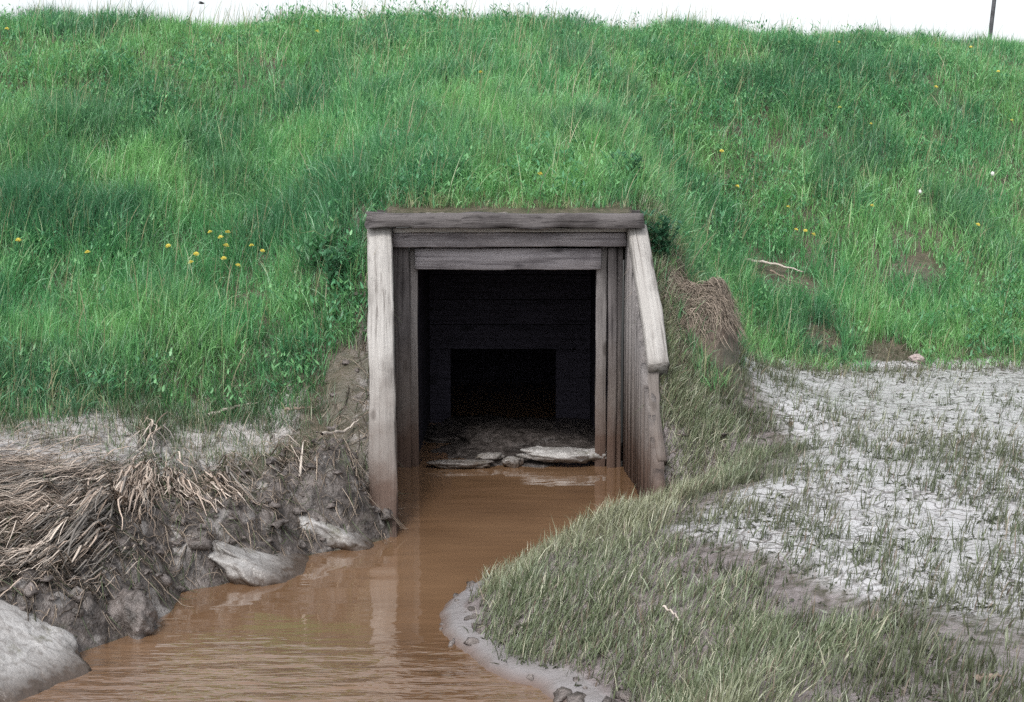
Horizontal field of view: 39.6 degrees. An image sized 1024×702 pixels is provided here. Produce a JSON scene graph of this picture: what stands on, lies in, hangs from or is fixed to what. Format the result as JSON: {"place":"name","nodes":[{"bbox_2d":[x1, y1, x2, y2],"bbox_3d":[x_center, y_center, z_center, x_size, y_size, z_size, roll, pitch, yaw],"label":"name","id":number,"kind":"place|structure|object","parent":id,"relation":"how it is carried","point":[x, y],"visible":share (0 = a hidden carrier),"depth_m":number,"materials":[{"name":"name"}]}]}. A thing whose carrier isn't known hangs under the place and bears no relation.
{"place":"outdoors","nodes":[
{"label":"outdoors","id":0,"kind":"place"},
{"bbox_2d":[19,382,638,701],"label":"stream water","id":1,"kind":"structure","parent":0,"point":[342,625],"depth_m":7.20,"materials":[{"name":"brown liquid"}]},
{"bbox_2d":[426,459,494,468],"bbox_3d":[-0.390,0.858,10.746,0.519,0.080,0.226,0,7,-3],"label":"stone","id":2,"kind":"object","parent":1,"relation":"on","point":[460,463],"visible":1,"depth_m":10.67,"materials":[{"name":"grey stone"}]},
{"bbox_2d":[423,414,621,467],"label":"mud bank","id":3,"kind":"structure","parent":1,"relation":"in","point":[472,437],"depth_m":11.62,"materials":[{"name":"soil"}]},
{"bbox_2d":[476,452,504,460],"bbox_3d":[-0.166,0.815,10.887,0.238,0.075,0.146,-1,7,-11],"label":"stone","id":4,"kind":"object","parent":3,"relation":"on","point":[496,456],"visible":0.88,"depth_m":10.84,"materials":[{"name":"grey stone"}]},
{"bbox_2d":[501,456,523,467],"bbox_3d":[0.005,0.841,10.770,0.159,0.089,0.149,2,7,15],"label":"stone","id":5,"kind":"object","parent":3,"relation":"on","point":[512,461],"visible":1,"depth_m":10.72,"materials":[{"name":"grey stone"}]},
{"bbox_2d":[516,447,591,463],"bbox_3d":[0.342,0.793,10.804,0.629,0.109,0.286,0,7,2],"label":"stone","id":6,"kind":"object","parent":3,"relation":"on","point":[560,455],"visible":0.97,"depth_m":10.73,"materials":[{"name":"grey stone"}]},
{"bbox_2d":[584,448,606,460],"bbox_3d":[0.639,0.790,10.806,0.214,0.096,0.166,-2,7,-17],"label":"stone","id":7,"kind":"object","parent":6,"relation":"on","point":[592,455],"visible":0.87,"depth_m":10.74,"materials":[{"name":"grey stone"}]},
{"bbox_2d":[0,22,1023,701],"bbox_3d":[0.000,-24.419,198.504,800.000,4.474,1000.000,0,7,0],"label":"ground","id":8,"kind":"structure","parent":0,"point":[548,680],"depth_m":8.29,"materials":[{"name":"soil"}]},
{"bbox_2d":[0,598,91,701],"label":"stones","id":9,"kind":"object","parent":8,"relation":"on","point":[38,656],"visible":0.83,"depth_m":6.28,"materials":[{"name":"pale grey stone"}]},
{"bbox_2d":[107,588,157,639],"bbox_3d":[-1.863,1.351,6.936,0.296,0.379,0.387,-4,8,-28],"label":"mud lump","id":10,"kind":"object","parent":8,"relation":"on","point":[134,613],"visible":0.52,"depth_m":6.83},
{"bbox_2d":[0,386,326,604],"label":"dead reeds","id":11,"kind":"object","parent":8,"relation":"on","point":[86,509],"visible":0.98,"depth_m":7.51,"materials":[{"name":"plant"}]},
{"bbox_2d":[0,272,358,564],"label":"bank grass","id":12,"kind":"structure","parent":8,"relation":"on","point":[153,414],"depth_m":9.37,"materials":[{"name":"green plant"}]},
{"bbox_2d":[207,402,257,416],"bbox_3d":[-1.903,0.392,9.618,0.387,0.064,0.074,-7,10,-42],"label":"driftwood stick","id":13,"kind":"object","parent":8,"relation":"on","point":[224,409],"visible":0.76,"depth_m":9.60,"materials":[{"name":"wood"}]},
{"bbox_2d":[230,263,238,296],"bbox_3d":[-2.140,-0.532,10.944,0.046,0.300,0.046,10,17,-25],"label":"dandelion","id":14,"kind":"object","parent":8,"relation":"on","point":[237,264],"visible":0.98,"depth_m":10.93,"materials":[{"name":"yellow plant"}]},
{"bbox_2d":[208,540,308,586],"bbox_3d":[-1.415,1.239,7.941,0.920,0.231,0.637,22,6,-21],"label":"stone","id":15,"kind":"object","parent":8,"relation":"on","point":[241,566],"visible":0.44,"depth_m":7.72,"materials":[{"name":"grey stone"}]},
{"bbox_2d":[284,406,314,410],"bbox_3d":[-1.430,0.388,9.585,0.214,0.038,0.019,1,7,7],"label":"driftwood stick","id":16,"kind":"object","parent":8,"relation":"on","point":[288,408],"visible":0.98,"depth_m":9.58,"materials":[{"name":"brown wood"}]},
{"bbox_2d":[299,442,303,475],"bbox_3d":[-1.272,0.656,8.591,0.016,0.182,0.215,0,7,-2],"label":"driftwood stick","id":17,"kind":"object","parent":8,"relation":"on","point":[301,461],"visible":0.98,"depth_m":8.58,"materials":[{"name":"beige wood"}]},
{"bbox_2d":[289,226,334,272],"bbox_3d":[-1.456,-0.759,10.540,0.411,0.354,0.321,0,7,0],"label":"leafy weed","id":18,"kind":"object","parent":8,"relation":"on","point":[311,253],"visible":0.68,"depth_m":10.50,"materials":[{"name":"green plant"}]},
{"bbox_2d":[298,515,373,550],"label":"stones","id":19,"kind":"object","parent":8,"relation":"on","point":[339,538],"visible":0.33,"depth_m":8.36,"materials":[{"name":"grey stone"}]},
{"bbox_2d":[318,239,355,289],"bbox_3d":[-1.264,-0.632,10.325,0.315,0.369,0.373,0,7,0],"label":"leafy weed","id":20,"kind":"object","parent":8,"relation":"on","point":[336,262],"visible":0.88,"depth_m":10.26,"materials":[{"name":"green plant"}]},
{"bbox_2d":[320,420,357,435],"bbox_3d":[-1.118,0.510,9.054,0.070,0.117,0.730,1,7,11],"label":"driftwood stick","id":21,"kind":"object","parent":8,"relation":"on","point":[336,431],"visible":0.94,"depth_m":9.11,"materials":[{"name":"beige wood"}]},
{"bbox_2d":[0,292,733,701],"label":"mud clods","id":22,"kind":"object","parent":8,"relation":"on","point":[560,694],"visible":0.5,"depth_m":7.53,"materials":[{"name":"soil"}]},
{"bbox_2d":[0,207,754,644],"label":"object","id":23,"kind":"object","parent":8,"relation":"on","point":[248,499],"visible":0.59,"depth_m":8.14,"materials":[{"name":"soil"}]},
{"bbox_2d":[0,0,1023,424],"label":"grass","id":24,"kind":"structure","parent":8,"relation":"on","point":[26,192],"depth_m":12.93,"materials":[{"name":"green plant"}]},
{"bbox_2d":[0,0,1023,404],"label":"weeds","id":25,"kind":"object","parent":8,"relation":"on","point":[466,156],"visible":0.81,"depth_m":14.36,"materials":[{"name":"green plant"}]},
{"bbox_2d":[0,0,1023,416],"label":"seed stalks","id":26,"kind":"object","parent":8,"relation":"on","point":[246,16],"visible":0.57,"depth_m":13.83,"materials":[{"name":"green plant"}]},
{"bbox_2d":[364,210,669,536],"bbox_3d":[-0.003,-0.022,11.767,2.119,2.330,6.666,0,7,0],"label":"timber culvert","id":27,"kind":"object","parent":8,"relation":"on","point":[500,297],"visible":0.94,"depth_m":10.58,"materials":[{"name":"grey wood"}]},
{"bbox_2d":[527,172,542,213],"bbox_3d":[0.161,-1.146,10.320,0.048,0.319,0.048,14,7,-28],"label":"dandelion","id":28,"kind":"object","parent":8,"relation":"on","point":[535,189],"visible":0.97,"depth_m":10.32,"materials":[{"name":"yellow plant"}]},
{"bbox_2d":[611,151,645,184],"bbox_3d":[0.903,-1.403,11.021,0.319,0.308,0.298,0,7,0],"label":"leafy weed","id":29,"kind":"object","parent":8,"relation":"on","point":[638,161],"visible":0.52,"depth_m":10.96,"materials":[{"name":"green plant"}]},
{"bbox_2d":[639,208,681,259],"bbox_3d":[1.077,-0.875,10.511,0.369,0.400,0.347,5,9,36],"label":"leafy weed","id":30,"kind":"object","parent":8,"relation":"on","point":[661,233],"visible":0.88,"depth_m":10.46,"materials":[{"name":"green plant"}]},
{"bbox_2d":[651,239,748,365],"bbox_3d":[1.348,-0.401,10.435,0.843,1.137,1.038,0,7,0],"label":"dead grass mound","id":31,"kind":"object","parent":8,"relation":"on","point":[713,295],"visible":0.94,"depth_m":10.23,"materials":[{"name":"plant"}]},
{"bbox_2d":[464,185,1023,701],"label":"marsh grass","id":32,"kind":"structure","parent":8,"relation":"on","point":[706,683],"depth_m":6.59,"materials":[{"name":"green plant"}]},
{"bbox_2d":[662,605,678,620],"bbox_3d":[0.673,1.101,5.993,0.012,0.027,0.160,-2,8,-19],"label":"driftwood stick","id":33,"kind":"object","parent":32,"relation":"on","point":[668,610],"visible":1,"depth_m":6.00,"materials":[{"name":"beige wood"}]},
{"bbox_2d":[746,258,802,271],"bbox_3d":[2.489,-0.818,13.516,0.546,0.127,0.086,1,7,6],"label":"driftwood stick","id":34,"kind":"object","parent":8,"relation":"on","point":[766,262],"visible":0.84,"depth_m":13.52,"materials":[{"name":"beige wood"}]},
{"bbox_2d":[770,270,803,284],"bbox_3d":[2.590,-0.694,13.405,0.362,0.134,0.032,5,9,37],"label":"driftwood stick","id":35,"kind":"object","parent":8,"relation":"on","point":[774,272],"visible":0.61,"depth_m":13.43,"materials":[{"name":"wood"}]},
{"bbox_2d":[908,354,923,362],"bbox_3d":[3.522,0.071,12.397,0.131,0.096,0.123,-2,7,-17],"label":"stone","id":36,"kind":"object","parent":8,"relation":"on","point":[913,357],"visible":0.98,"depth_m":12.36,"materials":[{"name":"beige stone"}]},
{"bbox_2d":[973,672,1001,682],"bbox_3d":[1.577,1.082,4.718,0.109,0.033,0.023,-2,7,-15],"label":"stone","id":37,"kind":"object","parent":8,"relation":"on","point":[979,679],"visible":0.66,"depth_m":4.71,"materials":[{"name":"beige stone"}]},
{"bbox_2d":[988,0,995,38],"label":"pole","id":38,"kind":"object","parent":8,"relation":"on","point":[992,16],"depth_m":20.15,"materials":[{"name":"metal"}]},
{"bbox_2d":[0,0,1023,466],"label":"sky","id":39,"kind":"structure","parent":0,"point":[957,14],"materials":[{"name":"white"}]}
]}

